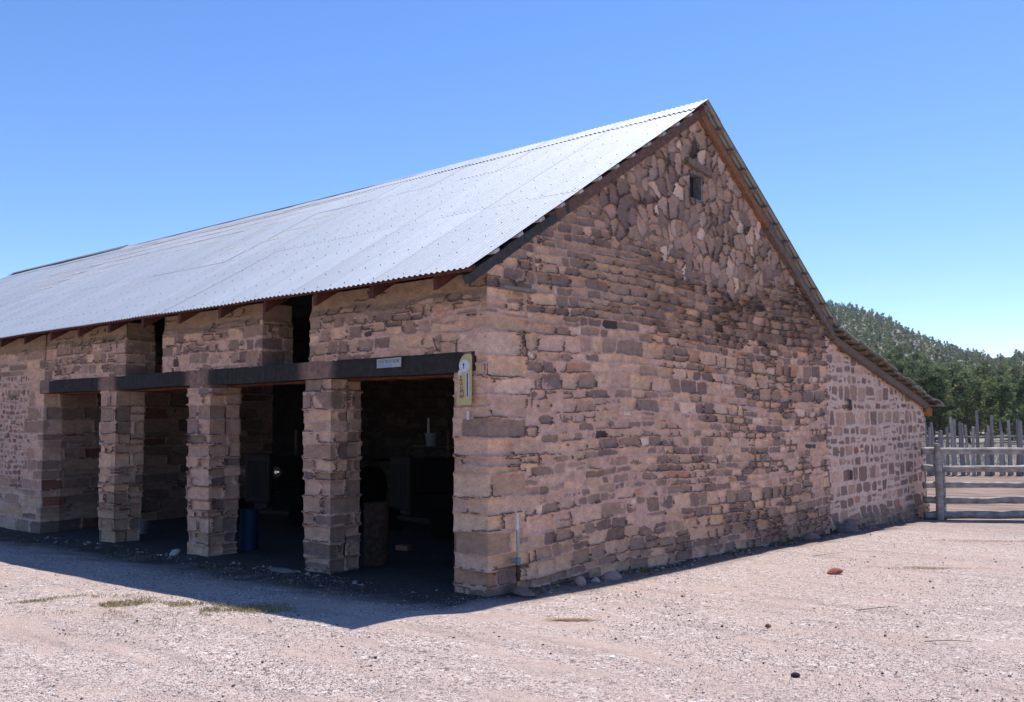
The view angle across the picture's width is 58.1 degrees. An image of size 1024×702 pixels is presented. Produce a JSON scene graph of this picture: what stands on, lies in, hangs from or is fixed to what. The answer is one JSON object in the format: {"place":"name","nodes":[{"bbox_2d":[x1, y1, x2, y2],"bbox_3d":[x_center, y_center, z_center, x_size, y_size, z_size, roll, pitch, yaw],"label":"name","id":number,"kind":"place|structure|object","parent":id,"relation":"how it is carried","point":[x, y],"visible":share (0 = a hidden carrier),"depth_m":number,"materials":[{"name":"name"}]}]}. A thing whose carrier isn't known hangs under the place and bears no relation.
{"place":"outdoors","nodes":[
{"label":"outdoors","id":0,"kind":"place"},
{"bbox_2d":[2,589,329,626],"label":"grass","id":1,"kind":"structure","parent":0,"point":[239,607],"depth_m":8.18,"materials":[{"name":"green plant"}]},
{"bbox_2d":[396,544,412,550],"bbox_3d":[-1.462,2.663,12.500,0.225,0.073,0.114,-4,-5,40],"label":"loose brick","id":2,"kind":"object","parent":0,"point":[404,547],"visible":1,"depth_m":12.46,"materials":[{"name":"brown brick"}]},
{"bbox_2d":[0,307,1023,701],"bbox_3d":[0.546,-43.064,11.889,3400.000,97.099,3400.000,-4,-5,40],"label":"ground","id":3,"kind":"structure","parent":0,"point":[500,667],"depth_m":7.55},
{"bbox_2d":[140,519,149,533],"bbox_3d":[-5.906,2.811,14.725,0.230,0.220,0.234,-4,-5,40],"label":"bucket","id":4,"kind":"object","parent":3,"relation":"on","point":[144,525],"visible":0.52,"depth_m":14.66,"materials":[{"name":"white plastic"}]},
{"bbox_2d":[169,549,179,555],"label":"pale cobble","id":5,"kind":"object","parent":3,"relation":"on","point":[173,552],"visible":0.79,"depth_m":12.15,"materials":[{"name":"stone"}]},
{"bbox_2d":[239,508,258,550],"bbox_3d":[-3.601,2.450,12.640,0.260,0.565,0.260,-4,-5,40],"label":"blue drum","id":6,"kind":"object","parent":3,"relation":"on","point":[249,530],"visible":1,"depth_m":12.54,"materials":[{"name":"paint"}]},
{"bbox_2d":[267,567,296,573],"bbox_3d":[-2.652,2.529,10.621,0.144,0.063,0.582,4,-6,-44],"label":"loose slab","id":7,"kind":"object","parent":3,"relation":"on","point":[280,570],"depth_m":10.55,"materials":[{"name":"stone"}]},
{"bbox_2d":[364,502,389,565],"bbox_3d":[-1.650,2.218,11.232,0.312,0.735,0.312,-4,-5,40],"label":"rusty drum","id":8,"kind":"object","parent":3,"relation":"on","point":[376,533],"visible":1,"depth_m":11.11,"materials":[{"name":"metal"}]},
{"bbox_2d":[1,535,826,596],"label":"weeds","id":9,"kind":"object","parent":3,"relation":"on","point":[623,571],"visible":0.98,"depth_m":10.90,"materials":[{"name":"green plant"}]},
{"bbox_2d":[0,99,839,596],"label":"stone barn","id":10,"kind":"structure","parent":3,"relation":"on","point":[636,319],"depth_m":12.09,"materials":[{"name":"brown stone"}]},
{"bbox_2d":[377,357,400,367],"bbox_3d":[-1.314,0.126,9.839,0.378,0.103,0.009,-4,-5,40],"label":"licence plate","id":11,"kind":"object","parent":10,"relation":"attached to","point":[388,362],"visible":1,"depth_m":9.83,"materials":[{"name":"white metal"}]},
{"bbox_2d":[412,444,453,447],"bbox_3d":[-1.105,1.797,17.369,1.796,0.047,0.436,-4,-5,40],"label":"wall shelf","id":12,"kind":"object","parent":10,"relation":"attached to","point":[437,446],"depth_m":17.41,"materials":[{"name":"brown wood"}]},
{"bbox_2d":[425,433,437,445],"bbox_3d":[-1.499,1.647,17.187,0.251,0.240,0.255,-4,-5,40],"label":"bucket","id":13,"kind":"object","parent":12,"relation":"on","point":[431,439],"visible":1,"depth_m":17.09,"materials":[{"name":"white plastic"}]},
{"bbox_2d":[427,418,429,432],"bbox_3d":[-1.567,1.514,17.320,0.059,0.515,0.059,-4,-5,40],"label":"white tube","id":14,"kind":"object","parent":13,"relation":"in","point":[428,425],"visible":0.72,"depth_m":17.31,"materials":[{"name":"ceramic"}]},
{"bbox_2d":[457,354,471,404],"bbox_3d":[-0.474,0.282,9.108,0.202,0.506,0.021,-4,-5,40],"label":"wall thermometer","id":15,"kind":"object","parent":10,"relation":"attached to","point":[464,389],"depth_m":9.10,"materials":[{"name":"yellow metal"}]},
{"bbox_2d":[688,170,703,202],"bbox_3d":[2.378,-2.208,12.552,0.318,0.405,0.353,-4,-5,40],"label":"window","id":16,"kind":"structure","parent":10,"relation":"in","point":[695,179],"depth_m":12.57,"materials":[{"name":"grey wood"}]},
{"bbox_2d":[389,430,454,537],"bbox_3d":[-0.661,1.929,13.916,2.542,1.492,1.700,3,-6,-41],"label":"vintage tractor","id":17,"kind":"object","parent":3,"relation":"on","point":[421,486],"visible":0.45,"depth_m":13.15,"materials":[{"name":"paint"}]},
{"bbox_2d":[12,517,923,600],"bbox_3d":[1.519,2.857,13.163,7.426,0.443,16.941,-14,-14,73],"label":"wall rubble","id":18,"kind":"object","parent":3,"relation":"on","point":[455,593],"depth_m":11.40,"materials":[{"name":"stone"}]},
{"bbox_2d":[511,513,527,586],"bbox_3d":[0.072,1.994,9.086,0.163,0.785,0.054,0,-4,-6],"label":"water standpipe","id":19,"kind":"object","parent":3,"relation":"on","point":[516,560],"visible":0.96,"depth_m":9.07,"materials":[{"name":"grey metal"}]},
{"bbox_2d":[511,587,535,596],"bbox_3d":[0.109,2.347,8.935,0.184,0.107,0.355,2,-5,-31],"label":"field stone","id":20,"kind":"object","parent":3,"relation":"on","point":[523,591],"visible":0.91,"depth_m":8.86,"materials":[{"name":"grey stone"}]},
{"bbox_2d":[542,617,600,621],"bbox_3d":[0.469,2.261,7.766,0.582,0.023,0.189,0,-4,-1],"label":"straw","id":21,"kind":"object","parent":3,"relation":"on","point":[570,619],"visible":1,"depth_m":7.75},
{"bbox_2d":[574,576,585,585],"bbox_3d":[0.712,2.420,9.637,0.131,0.136,0.190,-1,-4,12],"label":"field stone","id":22,"kind":"object","parent":3,"relation":"on","point":[579,580],"visible":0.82,"depth_m":9.58,"materials":[{"name":"grey stone"}]},
{"bbox_2d":[591,577,599,582],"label":"field stone","id":23,"kind":"object","parent":3,"relation":"on","point":[595,580],"visible":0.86,"depth_m":9.78,"materials":[{"name":"grey stone"}]},
{"bbox_2d":[601,571,621,580],"bbox_3d":[1.096,2.467,10.058,0.147,0.129,0.330,-4,-6,43],"label":"field stone","id":24,"kind":"object","parent":3,"relation":"on","point":[610,576],"visible":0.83,"depth_m":9.99,"materials":[{"name":"grey stone"}]},
{"bbox_2d":[791,672,799,677],"bbox_3d":[1.830,2.092,5.950,0.074,0.041,0.044,2,-5,-28],"label":"dark lump","id":25,"kind":"object","parent":3,"relation":"on","point":[795,675],"visible":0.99,"depth_m":5.93,"materials":[{"name":"stone"}]},
{"bbox_2d":[802,532,819,540],"bbox_3d":[4.655,2.915,14.368,0.295,0.192,0.163,1,-4,-16],"label":"field stone","id":26,"kind":"object","parent":3,"relation":"on","point":[810,536],"visible":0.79,"depth_m":14.30,"materials":[{"name":"grey stone"}]},
{"bbox_2d":[827,568,842,574],"bbox_3d":[3.747,2.564,10.716,0.203,0.090,0.114,0,-4,-4],"label":"red rock","id":27,"kind":"object","parent":3,"relation":"on","point":[834,571],"visible":0.96,"depth_m":10.68,"materials":[{"name":"stone"}]},
{"bbox_2d":[833,523,859,532],"bbox_3d":[5.651,3.040,15.624,0.449,0.250,0.258,-2,-4,15],"label":"field stone","id":28,"kind":"object","parent":3,"relation":"on","point":[844,528],"visible":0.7,"depth_m":15.54,"materials":[{"name":"grey stone"}]},
{"bbox_2d":[844,518,857,528],"bbox_3d":[5.848,3.048,15.911,0.212,0.318,0.274,0,-4,-1],"label":"field stone","id":29,"kind":"object","parent":3,"relation":"on","point":[851,522],"visible":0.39,"depth_m":15.87,"materials":[{"name":"grey stone"}]},
{"bbox_2d":[824,327,945,532],"bbox_3d":[1.259,2.152,22.887,16.340,4.024,6.038,-4,-5,40],"label":"lean to shed","id":30,"kind":"object","parent":3,"relation":"on","point":[879,407],"visible":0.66,"depth_m":17.24,"materials":[{"name":"stone"}]},
{"bbox_2d":[892,363,904,375],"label":"pinyon pine","id":31,"kind":"object","parent":3,"relation":"on","point":[899,367],"visible":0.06,"depth_m":70.58,"materials":[{"name":"green plant"}]},
{"bbox_2d":[887,357,910,377],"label":"juniper tree","id":32,"kind":"object","parent":3,"relation":"on","point":[894,360],"visible":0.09,"depth_m":111.51,"materials":[{"name":"green plant"}]},
{"bbox_2d":[905,364,915,376],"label":"pinyon pine","id":33,"kind":"object","parent":3,"relation":"on","point":[909,367],"visible":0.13,"depth_m":130.81,"materials":[{"name":"green plant"}]},
{"bbox_2d":[909,363,934,382],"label":"juniper tree","id":34,"kind":"object","parent":3,"relation":"on","point":[930,368],"visible":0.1,"depth_m":110.08,"materials":[{"name":"green plant"}]},
{"bbox_2d":[826,300,1023,378],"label":"hillside woodland","id":35,"kind":"object","parent":3,"relation":"on","point":[1002,363],"visible":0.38,"depth_m":522.47,"materials":[{"name":"green plant"}]},
{"bbox_2d":[909,367,948,423],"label":"juniper tree","id":36,"kind":"object","parent":3,"relation":"on","point":[924,371],"visible":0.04,"depth_m":86.00,"materials":[{"name":"green plant"}]},
{"bbox_2d":[835,305,1023,374],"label":"hillside rocks","id":37,"kind":"object","parent":3,"relation":"on","point":[915,344],"visible":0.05,"depth_m":549.71,"materials":[{"name":"grey stone"}]},
{"bbox_2d":[877,565,989,569],"bbox_3d":[5.069,2.646,11.276,1.954,0.052,0.351,0,-4,-4],"label":"straw","id":38,"kind":"object","parent":3,"relation":"on","point":[926,567],"visible":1,"depth_m":11.28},
{"bbox_2d":[917,371,964,440],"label":"juniper tree","id":39,"kind":"object","parent":3,"relation":"on","point":[932,391],"visible":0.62,"depth_m":72.28,"materials":[{"name":"green plant"}]},
{"bbox_2d":[913,373,969,430],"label":"juniper tree","id":40,"kind":"object","parent":3,"relation":"on","point":[915,379],"visible":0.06,"depth_m":77.07,"materials":[{"name":"green plant"}]},
{"bbox_2d":[932,365,951,389],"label":"juniper tree","id":41,"kind":"object","parent":3,"relation":"on","point":[945,372],"visible":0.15,"depth_m":116.31,"materials":[{"name":"green plant"}]},
{"bbox_2d":[924,640,971,641],"bbox_3d":[3.297,2.194,6.973,0.336,0.022,0.012,-1,-4,13],"label":"twig","id":42,"kind":"object","parent":3,"relation":"on","point":[946,640],"visible":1,"depth_m":6.98,"materials":[{"name":"brown wood"}]},
{"bbox_2d":[949,369,955,379],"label":"pinyon pine","id":43,"kind":"object","parent":3,"relation":"on","point":[952,371],"visible":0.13,"depth_m":121.99,"materials":[{"name":"green plant"}]},
{"bbox_2d":[951,365,971,376],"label":"juniper tree","id":44,"kind":"object","parent":3,"relation":"on","point":[956,369],"visible":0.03,"depth_m":138.59,"materials":[{"name":"green plant"}]},
{"bbox_2d":[944,374,983,432],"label":"pinyon pine","id":45,"kind":"object","parent":3,"relation":"on","point":[955,379],"visible":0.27,"depth_m":79.61,"materials":[{"name":"green plant"}]},
{"bbox_2d":[949,369,979,380],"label":"juniper tree","id":46,"kind":"object","parent":3,"relation":"on","point":[965,373],"visible":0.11,"depth_m":109.47,"materials":[{"name":"green plant"}]},
{"bbox_2d":[920,444,1023,519],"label":"rail fence","id":47,"kind":"object","parent":3,"relation":"on","point":[940,485],"visible":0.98,"depth_m":18.59,"materials":[{"name":"grey wood"}]},
{"bbox_2d":[946,379,1000,442],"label":"juniper tree","id":48,"kind":"object","parent":3,"relation":"on","point":[962,386],"visible":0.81,"depth_m":68.56,"materials":[{"name":"green plant"}]},
{"bbox_2d":[924,410,1023,474],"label":"pole stockade","id":49,"kind":"object","parent":3,"relation":"on","point":[989,436],"visible":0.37,"depth_m":32.77,"materials":[{"name":"grey wood"}]},
{"bbox_2d":[925,441,1023,465],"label":"sagebrush","id":50,"kind":"object","parent":3,"relation":"on","point":[982,457],"visible":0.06,"depth_m":41.47,"materials":[{"name":"green plant"}]},
{"bbox_2d":[929,539,1020,542],"bbox_3d":[7.506,2.986,14.469,2.934,0.070,0.740,0,-4,0],"label":"straw","id":51,"kind":"object","parent":3,"relation":"on","point":[976,540],"visible":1,"depth_m":14.53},
{"bbox_2d":[952,377,999,425],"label":"juniper tree","id":52,"kind":"object","parent":3,"relation":"on","point":[978,382],"visible":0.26,"depth_m":83.56,"materials":[{"name":"green plant"}]},
{"bbox_2d":[973,374,988,379],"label":"juniper tree","id":53,"kind":"object","parent":3,"relation":"on","point":[984,376],"visible":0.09,"depth_m":133.36,"materials":[{"name":"green plant"}]},
{"bbox_2d":[970,364,995,380],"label":"juniper tree","id":54,"kind":"object","parent":3,"relation":"on","point":[983,369],"visible":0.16,"depth_m":137.09,"materials":[{"name":"green plant"}]},
{"bbox_2d":[972,363,997,379],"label":"juniper tree","id":55,"kind":"object","parent":3,"relation":"on","point":[990,368],"visible":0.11,"depth_m":144.47,"materials":[{"name":"green plant"}]},
{"bbox_2d":[979,377,996,387],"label":"juniper tree","id":56,"kind":"object","parent":3,"relation":"on","point":[988,382],"visible":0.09,"depth_m":106.30,"materials":[{"name":"green plant"}]},
{"bbox_2d":[989,382,1008,427],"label":"juniper tree","id":57,"kind":"object","parent":3,"relation":"on","point":[995,402],"visible":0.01,"depth_m":85.05,"materials":[{"name":"green plant"}]},
{"bbox_2d":[993,375,1005,382],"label":"pinyon pine","id":58,"kind":"object","parent":3,"relation":"on","point":[999,378],"visible":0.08,"depth_m":109.72,"materials":[{"name":"green plant"}]},
{"bbox_2d":[978,380,1022,435],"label":"juniper tree","id":59,"kind":"object","parent":3,"relation":"on","point":[1001,389],"visible":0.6,"depth_m":70.12,"materials":[{"name":"green plant"}]},
{"bbox_2d":[1003,374,1012,383],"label":"juniper tree","id":60,"kind":"object","parent":3,"relation":"on","point":[1007,377],"visible":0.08,"depth_m":145.72,"materials":[{"name":"green plant"}]},
{"bbox_2d":[993,384,1023,439],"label":"pinyon pine","id":61,"kind":"object","parent":3,"relation":"on","point":[998,418],"visible":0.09,"depth_m":73.58,"materials":[{"name":"green plant"}]},
{"bbox_2d":[999,378,1023,435],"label":"pinyon pine","id":62,"kind":"object","parent":3,"relation":"on","point":[1019,391],"visible":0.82,"depth_m":66.45,"materials":[{"name":"green plant"}]},
{"bbox_2d":[1003,368,1020,380],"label":"juniper tree","id":63,"kind":"object","parent":3,"relation":"on","point":[1011,373],"visible":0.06,"depth_m":151.43,"materials":[{"name":"green plant"}]},
{"bbox_2d":[1003,363,1023,383],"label":"juniper tree","id":64,"kind":"object","parent":3,"relation":"on","point":[1014,375],"visible":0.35,"depth_m":138.64,"materials":[{"name":"green plant"}]},
{"bbox_2d":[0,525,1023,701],"bbox_3d":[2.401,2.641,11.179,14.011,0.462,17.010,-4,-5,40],"label":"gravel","id":65,"kind":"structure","parent":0,"point":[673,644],"depth_m":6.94,"materials":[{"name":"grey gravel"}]},
{"bbox_2d":[0,0,1023,357],"label":"sky","id":66,"kind":"structure","parent":0,"point":[884,139],"materials":[{"name":"blue"}]}
]}

